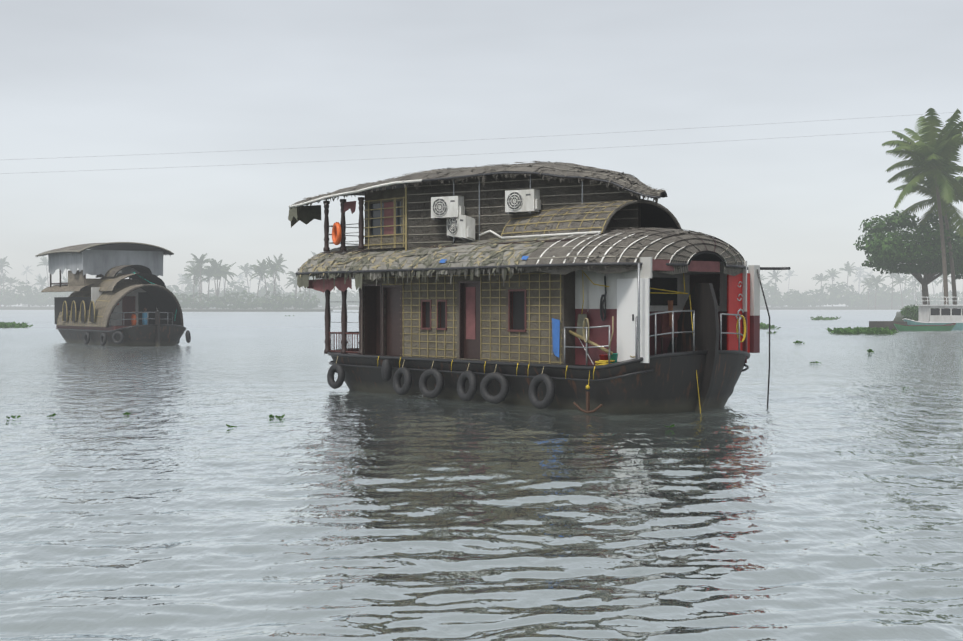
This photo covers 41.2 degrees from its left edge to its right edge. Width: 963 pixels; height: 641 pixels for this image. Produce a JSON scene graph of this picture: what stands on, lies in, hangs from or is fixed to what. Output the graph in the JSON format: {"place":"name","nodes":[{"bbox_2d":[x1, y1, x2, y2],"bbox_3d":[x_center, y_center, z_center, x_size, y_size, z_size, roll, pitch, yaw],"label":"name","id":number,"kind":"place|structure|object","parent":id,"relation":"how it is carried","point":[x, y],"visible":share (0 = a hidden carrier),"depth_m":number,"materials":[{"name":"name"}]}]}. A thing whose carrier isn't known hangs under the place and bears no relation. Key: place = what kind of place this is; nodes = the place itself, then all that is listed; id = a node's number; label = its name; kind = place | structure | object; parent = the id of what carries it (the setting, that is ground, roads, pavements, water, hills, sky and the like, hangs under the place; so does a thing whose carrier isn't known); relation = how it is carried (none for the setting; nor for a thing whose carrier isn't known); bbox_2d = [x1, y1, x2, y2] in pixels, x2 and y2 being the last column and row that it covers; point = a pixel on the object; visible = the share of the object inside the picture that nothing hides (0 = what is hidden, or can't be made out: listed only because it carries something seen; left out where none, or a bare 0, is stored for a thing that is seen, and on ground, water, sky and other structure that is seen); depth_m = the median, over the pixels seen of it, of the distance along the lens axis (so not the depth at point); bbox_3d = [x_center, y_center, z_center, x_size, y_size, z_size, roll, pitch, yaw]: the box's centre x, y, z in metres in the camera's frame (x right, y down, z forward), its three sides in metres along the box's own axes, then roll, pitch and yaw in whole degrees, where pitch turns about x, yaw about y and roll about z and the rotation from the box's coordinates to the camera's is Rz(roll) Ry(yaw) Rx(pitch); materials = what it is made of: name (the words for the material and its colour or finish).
{"place":"outdoors","nodes":[
{"label":"outdoors","id":0,"kind":"place"},
{"bbox_2d":[2,112,953,173],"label":"power lines","id":1,"kind":"object","parent":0,"point":[461,140],"visible":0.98,"depth_m":421.17,"materials":[{"name":"grey metal"}]},
{"bbox_2d":[0,305,962,640],"bbox_3d":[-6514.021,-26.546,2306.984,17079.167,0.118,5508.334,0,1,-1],"label":"water surface","id":2,"kind":"object","parent":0,"point":[820,499],"visible":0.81,"depth_m":16.55,"materials":[{"name":"grey liquid"}]},
{"bbox_2d":[35,242,190,346],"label":"house boat","id":3,"kind":"object","parent":2,"relation":"on","point":[113,306],"visible":0.98,"depth_m":80.56,"materials":[{"name":"wood"}]},
{"bbox_2d":[0,315,907,427],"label":"floating water plants","id":4,"kind":"object","parent":2,"relation":"on","point":[867,330],"visible":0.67,"depth_m":109.18,"materials":[{"name":"green plant"}]},
{"bbox_2d":[2,263,962,305],"bbox_3d":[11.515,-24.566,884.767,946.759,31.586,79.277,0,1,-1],"label":"palm trees","id":5,"kind":"object","parent":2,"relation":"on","point":[790,272],"visible":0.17,"depth_m":880.43,"materials":[{"name":"grey plant"}]},
{"bbox_2d":[288,161,790,413],"bbox_3d":[0.830,-0.762,35.099,5.895,7.094,14.097,-1,1,-41],"label":"house boat","id":6,"kind":"object","parent":2,"relation":"on","point":[555,285],"visible":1,"depth_m":32.12,"materials":[{"name":"wood"}]},
{"bbox_2d":[175,253,951,311],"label":"palm trees","id":7,"kind":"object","parent":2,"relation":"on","point":[216,270],"depth_m":449.28,"materials":[{"name":"grey plant"}]},
{"bbox_2d":[893,323,955,330],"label":"boat hull","id":8,"kind":"object","parent":2,"relation":"on","point":[945,327],"visible":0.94,"depth_m":121.92,"materials":[{"name":"green paint"}]},
{"bbox_2d":[903,297,962,329],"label":"ferry boat","id":9,"kind":"object","parent":2,"relation":"on","point":[927,315],"visible":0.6,"depth_m":125.85,"materials":[{"name":"white paint"}]},
{"bbox_2d":[0,306,962,309],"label":"bank ground","id":10,"kind":"structure","parent":0,"point":[357,308],"depth_m":603.01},
{"bbox_2d":[22,299,894,307],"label":"bank houses","id":11,"kind":"structure","parent":10,"relation":"on","point":[26,305],"depth_m":612.49,"materials":[{"name":"white paint"}]},
{"bbox_2d":[0,251,937,307],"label":"palms","id":12,"kind":"object","parent":10,"relation":"on","point":[246,269],"visible":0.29,"depth_m":621.26,"materials":[{"name":"grey plant"}]},
{"bbox_2d":[0,280,962,307],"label":"bank shrubs","id":13,"kind":"object","parent":10,"relation":"on","point":[795,298],"visible":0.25,"depth_m":607.29,"materials":[{"name":"grey plant"}]},
{"bbox_2d":[0,0,962,304],"label":"sky","id":14,"kind":"structure","parent":0,"point":[80,80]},
{"bbox_2d":[869,312,917,329],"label":"bank ground","id":15,"kind":"structure","parent":0,"point":[898,319],"depth_m":125.45,"materials":[{"name":"stone"}]},
{"bbox_2d":[853,210,962,304],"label":"tree","id":16,"kind":"object","parent":15,"relation":"on","point":[890,252],"visible":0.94,"depth_m":139.46,"materials":[{"name":"green plant"}]},
{"bbox_2d":[900,304,942,320],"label":"bank shrubs","id":17,"kind":"object","parent":15,"relation":"on","point":[909,312],"visible":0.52,"depth_m":134.77,"materials":[{"name":"green plant"}]},
{"bbox_2d":[882,108,962,308],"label":"palm tree","id":18,"kind":"object","parent":15,"relation":"on","point":[931,157],"visible":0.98,"depth_m":131.76,"materials":[{"name":"green plant"}]},
{"bbox_2d":[894,150,962,308],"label":"palm tree","id":19,"kind":"object","parent":15,"relation":"on","point":[925,190],"visible":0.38,"depth_m":136.96,"materials":[{"name":"green plant"}]},
{"bbox_2d":[946,238,962,275],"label":"tree","id":20,"kind":"object","parent":15,"relation":"on","point":[956,256],"visible":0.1,"depth_m":153.98,"materials":[{"name":"green plant"}]}
]}

